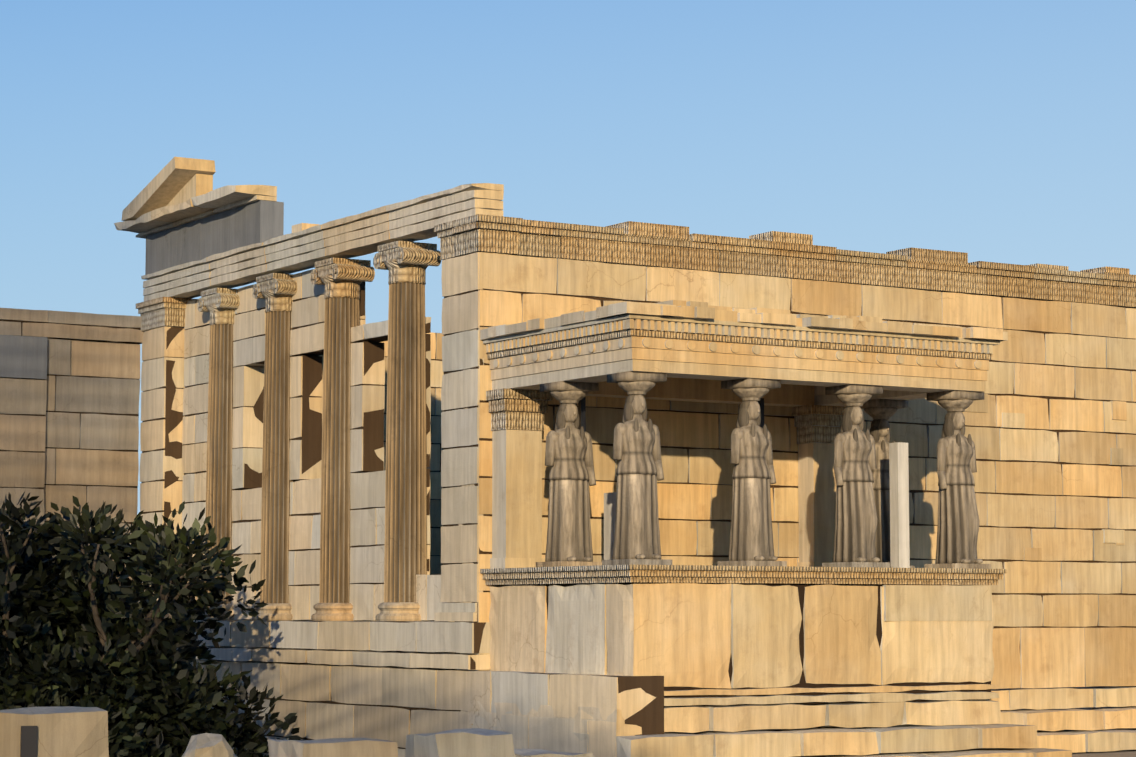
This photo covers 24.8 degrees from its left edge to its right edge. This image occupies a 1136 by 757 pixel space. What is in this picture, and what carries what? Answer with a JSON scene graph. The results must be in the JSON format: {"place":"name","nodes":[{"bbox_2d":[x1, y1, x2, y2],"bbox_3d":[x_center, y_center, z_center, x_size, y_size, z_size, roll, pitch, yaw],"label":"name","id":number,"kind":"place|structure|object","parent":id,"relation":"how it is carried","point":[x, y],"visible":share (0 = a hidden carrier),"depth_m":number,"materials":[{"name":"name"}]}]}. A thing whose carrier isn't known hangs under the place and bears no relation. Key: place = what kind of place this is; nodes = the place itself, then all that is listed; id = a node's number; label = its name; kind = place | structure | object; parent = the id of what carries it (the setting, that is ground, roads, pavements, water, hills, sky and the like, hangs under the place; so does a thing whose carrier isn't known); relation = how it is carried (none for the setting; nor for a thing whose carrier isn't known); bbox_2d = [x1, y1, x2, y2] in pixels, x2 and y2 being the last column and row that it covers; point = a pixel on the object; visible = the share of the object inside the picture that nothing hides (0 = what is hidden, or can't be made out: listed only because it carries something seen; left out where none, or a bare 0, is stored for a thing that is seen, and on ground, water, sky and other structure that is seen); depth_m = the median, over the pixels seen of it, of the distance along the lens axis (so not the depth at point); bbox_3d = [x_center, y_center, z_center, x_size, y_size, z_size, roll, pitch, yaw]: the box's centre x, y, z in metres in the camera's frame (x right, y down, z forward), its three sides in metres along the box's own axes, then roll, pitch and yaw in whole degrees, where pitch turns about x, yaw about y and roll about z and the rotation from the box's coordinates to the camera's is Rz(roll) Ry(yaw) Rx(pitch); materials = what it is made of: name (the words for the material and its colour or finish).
{"place":"outdoors","nodes":[
{"label":"outdoors","id":0,"kind":"place"},
{"bbox_2d":[0,0,1135,514],"label":"sky","id":1,"kind":"structure","parent":0,"point":[998,131],"materials":[{"name":"blue"}]},
{"bbox_2d":[263,750,1135,756],"bbox_3d":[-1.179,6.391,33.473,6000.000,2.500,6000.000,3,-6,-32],"label":"ground","id":2,"kind":"structure","parent":0,"point":[1129,753],"depth_m":38.12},
{"bbox_2d":[0,308,144,579],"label":"porch wall","id":3,"kind":"structure","parent":2,"relation":"on","point":[69,427],"depth_m":43.20,"materials":[{"name":"stone"}]},
{"bbox_2d":[0,335,47,379],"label":"stone block","id":4,"kind":"object","parent":3,"relation":"on","point":[23,357],"visible":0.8,"depth_m":42.65,"materials":[{"name":"grey stone"}]},
{"bbox_2d":[0,485,301,756],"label":"olive","id":5,"kind":"object","parent":2,"relation":"on","point":[154,697],"depth_m":33.51,"materials":[{"name":"green plant"}]},
{"bbox_2d":[0,706,592,756],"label":"loose blocks","id":6,"kind":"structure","parent":2,"relation":"on","point":[69,731],"depth_m":26.32,"materials":[{"name":"stone"}]},
{"bbox_2d":[20,726,37,756],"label":"block recess","id":7,"kind":"object","parent":6,"relation":"attached to","point":[28,743],"visible":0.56,"depth_m":24.80,"materials":[{"name":"grey stone"}]},
{"bbox_2d":[177,620,663,756],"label":"walls","id":8,"kind":"structure","parent":2,"relation":"on","point":[400,681],"depth_m":35.09,"materials":[{"name":"stone"}]},
{"bbox_2d":[139,252,483,621],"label":"corner pilasters","id":9,"kind":"object","parent":8,"relation":"on","point":[162,416],"visible":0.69,"depth_m":34.64,"materials":[{"name":"stone"}]},
{"bbox_2d":[136,297,195,331],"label":"pilaster capital","id":10,"kind":"object","parent":9,"relation":"on","point":[162,312],"visible":0.69,"depth_m":43.22,"materials":[{"name":"stone"}]},
{"bbox_2d":[182,269,446,620],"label":"walls","id":11,"kind":"structure","parent":8,"relation":"on","point":[367,470],"depth_m":39.38,"materials":[{"name":"stone"}]},
{"bbox_2d":[204,282,433,620],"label":"columns","id":12,"kind":"structure","parent":8,"relation":"on","point":[405,554],"depth_m":37.84,"materials":[{"name":"stone"}]},
{"bbox_2d":[197,241,440,324],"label":"capitals","id":13,"kind":"object","parent":12,"relation":"on","point":[405,261],"visible":0.75,"depth_m":38.06,"materials":[{"name":"stone"}]},
{"bbox_2d":[232,332,1134,729],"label":"wall","id":14,"kind":"structure","parent":2,"relation":"on","point":[436,526],"depth_m":45.98,"materials":[{"name":"stone"}]},
{"bbox_2d":[461,686,1135,756],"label":"stone steps","id":15,"kind":"structure","parent":2,"relation":"on","point":[1001,726],"depth_m":32.73,"materials":[{"name":"stone"}]},
{"bbox_2d":[480,565,1006,706],"bbox_3d":[2.312,3.358,33.829,5.950,1.715,3.563,3,-6,-32],"label":"porch podium","id":16,"kind":"object","parent":15,"relation":"on","point":[694,644],"depth_m":32.33,"materials":[{"name":"beige stone"}]},
{"bbox_2d":[490,429,836,568],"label":"pilasters","id":17,"kind":"object","parent":16,"relation":"on","point":[516,498],"visible":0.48,"depth_m":33.96,"materials":[{"name":"beige stone"}]},
{"bbox_2d":[486,388,844,443],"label":"pilaster capitals","id":18,"kind":"object","parent":17,"relation":"on","point":[517,409],"visible":0.88,"depth_m":34.05,"materials":[{"name":"beige stone"}]},
{"bbox_2d":[490,336,988,406],"bbox_3d":[2.274,-0.042,34.176,5.707,0.420,3.448,3,-6,-32],"label":"porch architrave","id":19,"kind":"object","parent":18,"relation":"on","point":[697,370],"visible":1,"depth_m":32.99,"materials":[{"name":"beige stone"}]},
{"bbox_2d":[487,329,992,359],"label":"dentil molding","id":20,"kind":"structure","parent":19,"relation":"on","point":[671,335],"depth_m":32.63,"materials":[{"name":"beige stone"}]},
{"bbox_2d":[480,300,1007,353],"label":"porch cornice","id":21,"kind":"structure","parent":20,"relation":"on","point":[681,316],"depth_m":32.55,"materials":[{"name":"beige stone"}]},
{"bbox_2d":[575,396,763,431],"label":"steel posts","id":22,"kind":"object","parent":16,"relation":"on","point":[582,408],"visible":0.05,"depth_m":33.67,"materials":[{"name":"grey metal"}]},
{"bbox_2d":[604,442,909,567],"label":"support posts","id":23,"kind":"object","parent":16,"relation":"on","point":[899,506],"visible":0.39,"depth_m":34.35,"materials":[{"name":"white stone"}]},
{"bbox_2d":[536,559,990,568],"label":"kore plinths","id":24,"kind":"object","parent":16,"relation":"on","point":[733,563],"visible":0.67,"depth_m":32.51,"materials":[{"name":"stone"}]},
{"bbox_2d":[540,381,598,561],"bbox_3d":[0.032,1.200,32.885,0.703,2.282,0.645,3,-6,-29],"label":"caryatid","id":25,"kind":"object","parent":24,"relation":"on","point":[569,456],"visible":0.98,"depth_m":32.75,"materials":[{"name":"stone"}]},
{"bbox_2d":[607,371,666,559],"bbox_3d":[0.862,1.079,31.560,0.686,2.282,0.616,3,-6,-30],"label":"caryatid","id":26,"kind":"object","parent":24,"relation":"on","point":[637,452],"visible":1,"depth_m":31.43,"materials":[{"name":"stone"}]},
{"bbox_2d":[721,378,780,560],"bbox_3d":[2.334,1.162,32.473,0.675,2.282,0.628,4,-6,-36],"label":"caryatid","id":27,"kind":"object","parent":24,"relation":"on","point":[753,478],"visible":1,"depth_m":32.33,"materials":[{"name":"stone"}]},
{"bbox_2d":[825,384,882,561],"bbox_3d":[3.730,1.241,33.340,0.678,2.282,0.615,3,-6,-32],"label":"caryatid","id":28,"kind":"object","parent":24,"relation":"on","point":[855,512],"visible":1,"depth_m":33.19,"materials":[{"name":"stone"}]},
{"bbox_2d":[861,399,907,564],"bbox_3d":[4.352,1.444,35.569,0.683,2.282,0.613,4,-6,-35],"label":"caryatid","id":29,"kind":"object","parent":24,"relation":"on","point":[881,412],"visible":0.42,"depth_m":35.43,"materials":[{"name":"stone"}]},
{"bbox_2d":[927,390,983,563],"bbox_3d":[5.183,1.323,34.241,0.679,2.282,0.635,4,-6,-34],"label":"caryatid","id":30,"kind":"object","parent":24,"relation":"on","point":[958,527],"visible":1,"depth_m":34.09,"materials":[{"name":"stone"}]},
{"bbox_2d":[454,252,1135,688],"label":"wall","id":31,"kind":"structure","parent":15,"relation":"on","point":[1050,422],"depth_m":38.61,"materials":[{"name":"stone"}]},
{"bbox_2d":[440,229,1135,307],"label":"frieze molding","id":32,"kind":"structure","parent":31,"relation":"on","point":[569,248],"depth_m":36.74,"materials":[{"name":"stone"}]},
{"bbox_2d":[434,214,1135,287],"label":"cornice","id":33,"kind":"structure","parent":32,"relation":"on","point":[793,245],"depth_m":36.90,"materials":[{"name":"stone"}]},
{"bbox_2d":[141,183,503,300],"bbox_3d":[-4.081,-2.008,39.324,0.515,0.611,11.358,3,-6,-32],"label":"architrave","id":34,"kind":"object","parent":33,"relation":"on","point":[303,246],"visible":0.98,"depth_m":38.12,"materials":[{"name":"stone"}]},
{"bbox_2d":[145,200,283,274],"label":"frieze","id":35,"kind":"object","parent":34,"relation":"on","point":[260,221],"visible":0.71,"depth_m":41.64,"materials":[{"name":"grey stone"}]},
{"bbox_2d":[114,185,276,238],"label":"cornice","id":36,"kind":"structure","parent":35,"relation":"on","point":[219,200],"depth_m":41.63,"materials":[{"name":"stone"}]},
{"bbox_2d":[121,157,215,220],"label":"pediment","id":37,"kind":"structure","parent":36,"relation":"on","point":[176,180],"depth_m":42.52,"materials":[{"name":"stone"}]}
]}

